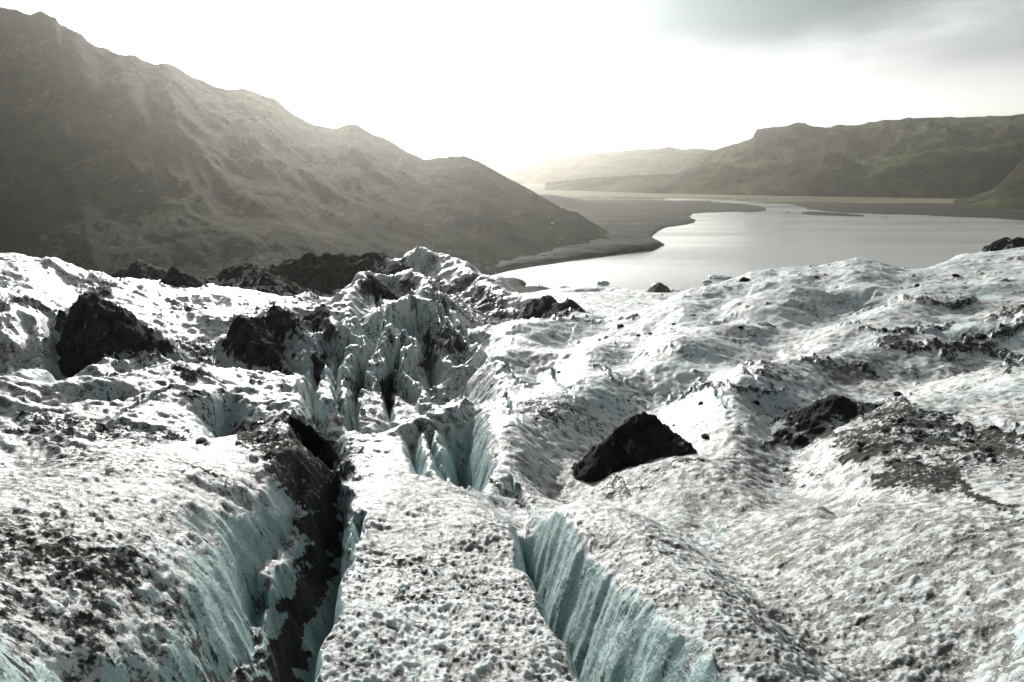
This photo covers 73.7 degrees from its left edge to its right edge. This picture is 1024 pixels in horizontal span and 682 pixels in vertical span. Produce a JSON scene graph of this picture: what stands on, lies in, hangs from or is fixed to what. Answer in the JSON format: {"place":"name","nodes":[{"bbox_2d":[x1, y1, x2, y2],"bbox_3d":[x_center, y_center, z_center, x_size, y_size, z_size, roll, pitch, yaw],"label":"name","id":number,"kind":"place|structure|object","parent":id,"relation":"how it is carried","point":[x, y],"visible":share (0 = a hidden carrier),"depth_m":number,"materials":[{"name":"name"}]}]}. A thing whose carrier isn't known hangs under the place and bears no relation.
{"place":"outdoors","nodes":[
{"label":"outdoors","id":0,"kind":"place"},
{"bbox_2d":[0,7,659,281],"bbox_3d":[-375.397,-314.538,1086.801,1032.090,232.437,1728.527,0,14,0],"label":"mountain","id":1,"kind":"structure","parent":0,"point":[111,162],"depth_m":615.53,"materials":[{"name":"grey stone"}]},
{"bbox_2d":[0,246,1023,681],"bbox_3d":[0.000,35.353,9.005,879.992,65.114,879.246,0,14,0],"label":"glacier","id":2,"kind":"object","parent":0,"point":[450,518],"visible":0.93,"depth_m":17.40,"materials":[{"name":"white ice"}]},
{"bbox_2d":[52,292,195,379],"bbox_3d":[-25.734,-0.407,45.053,8.065,5.789,10.691,-8,16,-31],"label":"ash mound","id":3,"kind":"object","parent":2,"relation":"on","point":[91,329],"visible":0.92,"depth_m":42.49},
{"bbox_2d":[108,259,167,279],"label":"ash cone","id":4,"kind":"object","parent":2,"relation":"on","point":[138,269],"visible":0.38,"depth_m":110.91,"materials":[{"name":"grey soil"}]},
{"bbox_2d":[157,266,209,287],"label":"ash cone","id":5,"kind":"object","parent":2,"relation":"on","point":[174,276],"visible":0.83,"depth_m":78.37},
{"bbox_2d":[196,439,206,443],"bbox_3d":[-8.001,2.582,17.581,0.213,0.095,0.311,8,16,30],"label":"stone","id":6,"kind":"object","parent":2,"relation":"on","point":[200,441],"visible":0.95,"depth_m":17.50,"materials":[{"name":"black stone"}]},
{"bbox_2d":[213,314,297,375],"bbox_3d":[-16.635,0.470,44.685,4.984,3.255,12.501,-7,15,-26],"label":"ash mound","id":7,"kind":"object","parent":2,"relation":"on","point":[251,343],"visible":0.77,"depth_m":44.27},
{"bbox_2d":[203,262,328,297],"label":"ash mound","id":8,"kind":"object","parent":2,"relation":"on","point":[247,276],"visible":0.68,"depth_m":96.21,"materials":[{"name":"black soil"}]},
{"bbox_2d":[260,263,277,269],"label":"ash mound","id":9,"kind":"object","parent":2,"relation":"on","point":[272,266],"visible":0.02,"depth_m":131.47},
{"bbox_2d":[259,304,330,392],"bbox_3d":[-14.821,0.645,46.900,5.631,4.946,16.120,-8,16,-31],"label":"ash mound","id":10,"kind":"object","parent":2,"relation":"on","point":[289,329],"visible":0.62,"depth_m":45.71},
{"bbox_2d":[282,416,341,469],"bbox_3d":[-6.071,3.964,21.464,2.457,3.132,2.067,10,17,35],"label":"ash mound","id":11,"kind":"object","parent":2,"relation":"on","point":[314,442],"visible":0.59,"depth_m":20.85,"materials":[{"name":"black soil"}]},
{"bbox_2d":[302,303,328,332],"bbox_3d":[-15.329,-1.140,52.439,2.984,2.583,9.163,-4,14,-15],"label":"ash cone","id":12,"kind":"object","parent":2,"relation":"on","point":[317,316],"visible":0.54,"depth_m":52.53,"materials":[{"name":"black soil"}]},
{"bbox_2d":[269,251,425,297],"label":"ash mound","id":13,"kind":"object","parent":2,"relation":"on","point":[329,275],"visible":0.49,"depth_m":121.29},
{"bbox_2d":[366,275,399,305],"bbox_3d":[-12.116,-4.931,65.188,3.156,2.626,4.523,-6,15,-23],"label":"ash cone","id":14,"kind":"object","parent":2,"relation":"on","point":[379,288],"visible":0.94,"depth_m":64.40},
{"bbox_2d":[515,295,592,319],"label":"ash mound","id":15,"kind":"object","parent":2,"relation":"on","point":[544,307],"visible":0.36,"depth_m":87.20,"materials":[{"name":"black soil"}]},
{"bbox_2d":[571,411,697,482],"bbox_3d":[4.507,4.013,27.043,4.561,2.854,5.468,0,14,0],"label":"ash mound","id":16,"kind":"object","parent":2,"relation":"on","point":[644,437],"visible":0.97,"depth_m":25.73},
{"bbox_2d":[647,282,671,292],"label":"ash cone","id":17,"kind":"object","parent":2,"relation":"on","point":[658,287],"visible":0.78,"depth_m":281.01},
{"bbox_2d":[701,433,708,438],"bbox_3d":[7.298,3.590,25.805,0.280,0.152,0.422,-1,14,-5],"label":"stone","id":18,"kind":"object","parent":2,"relation":"on","point":[704,436],"visible":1,"depth_m":25.70,"materials":[{"name":"black stone"}]},
{"bbox_2d":[739,277,749,281],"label":"stone","id":19,"kind":"object","parent":2,"relation":"on","point":[743,279],"visible":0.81,"depth_m":69.85,"materials":[{"name":"black stone"}]},
{"bbox_2d":[756,321,776,327],"bbox_3d":[17.776,-1.115,47.834,1.668,0.508,1.578,5,15,20],"label":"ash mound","id":20,"kind":"object","parent":2,"relation":"on","point":[764,323],"visible":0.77,"depth_m":47.57,"materials":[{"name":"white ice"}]},
{"bbox_2d":[768,395,887,450],"bbox_3d":[12.216,2.906,27.689,4.746,1.778,3.914,-4,14,-17],"label":"ash mound","id":21,"kind":"object","parent":2,"relation":"on","point":[799,429],"visible":0.96,"depth_m":26.57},
{"bbox_2d":[856,441,866,446],"bbox_3d":[10.634,3.125,20.737,0.274,0.111,0.368,-6,15,-23],"label":"stone","id":22,"kind":"object","parent":2,"relation":"on","point":[860,444],"visible":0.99,"depth_m":20.70,"materials":[{"name":"grey stone"}]},
{"bbox_2d":[893,391,902,395],"bbox_3d":[17.991,2.434,31.818,0.413,0.221,0.496,-5,15,-21],"label":"stone","id":23,"kind":"object","parent":2,"relation":"on","point":[897,393],"visible":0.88,"depth_m":31.72,"materials":[{"name":"black stone"}]},
{"bbox_2d":[963,438,974,442],"bbox_3d":[13.284,2.886,19.822,0.286,0.106,0.296,8,16,29],"label":"stone","id":24,"kind":"object","parent":2,"relation":"on","point":[967,440],"visible":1,"depth_m":19.76,"materials":[{"name":"grey stone"}]},
{"bbox_2d":[975,333,986,338],"bbox_3d":[26.666,-0.295,38.775,0.634,0.281,0.618,8,16,29],"label":"stone","id":25,"kind":"object","parent":2,"relation":"on","point":[980,336],"visible":1,"depth_m":38.63,"materials":[{"name":"black stone"}]},
{"bbox_2d":[980,237,1023,251],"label":"ash mound","id":26,"kind":"object","parent":2,"relation":"on","point":[1004,243],"visible":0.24,"depth_m":100.23,"materials":[{"name":"black stone"}]},
{"bbox_2d":[0,0,1023,162],"label":"sky","id":27,"kind":"structure","parent":0,"point":[502,81],"materials":[{"name":"white"}]},
{"bbox_2d":[476,147,711,183],"bbox_3d":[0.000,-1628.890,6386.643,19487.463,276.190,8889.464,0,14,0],"label":"distant ridge","id":28,"kind":"structure","parent":0,"point":[668,160],"depth_m":4950.61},
{"bbox_2d":[485,184,1023,292],"bbox_3d":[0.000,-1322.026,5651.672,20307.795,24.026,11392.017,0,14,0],"label":"gravel plain","id":29,"kind":"structure","parent":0,"point":[632,222],"depth_m":1249.63,"materials":[{"name":"grey gravel"}]},
{"bbox_2d":[496,199,1023,290],"bbox_3d":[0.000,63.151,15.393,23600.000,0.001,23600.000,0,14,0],"label":"lake","id":30,"kind":"structure","parent":0,"point":[704,246],"depth_m":644.18,"materials":[{"name":"grey liquid"}]},
{"bbox_2d":[596,280,609,284],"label":"iceberg","id":31,"kind":"object","parent":30,"relation":"on","point":[601,282],"visible":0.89,"depth_m":415.72,"materials":[{"name":"white ice"}]},
{"bbox_2d":[708,274,733,278],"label":"iceberg","id":32,"kind":"object","parent":30,"relation":"on","point":[715,276],"visible":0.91,"depth_m":438.97,"materials":[{"name":"white ice"}]},
{"bbox_2d":[544,141,1023,198],"bbox_3d":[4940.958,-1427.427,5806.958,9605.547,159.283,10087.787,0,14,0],"label":"foothill","id":33,"kind":"structure","parent":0,"point":[956,173],"depth_m":2073.34,"materials":[{"name":"grey stone"}]},
{"bbox_2d":[678,114,1023,172],"bbox_3d":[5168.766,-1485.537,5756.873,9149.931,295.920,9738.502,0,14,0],"label":"plateau","id":34,"kind":"structure","parent":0,"point":[867,142],"depth_m":2633.99,"materials":[{"name":"grey stone"}]},
{"bbox_2d":[953,160,1023,208],"bbox_3d":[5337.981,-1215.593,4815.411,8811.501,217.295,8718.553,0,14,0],"label":"spur","id":35,"kind":"structure","parent":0,"point":[1007,191],"depth_m":1406.86,"materials":[{"name":"green plant"}]}
]}

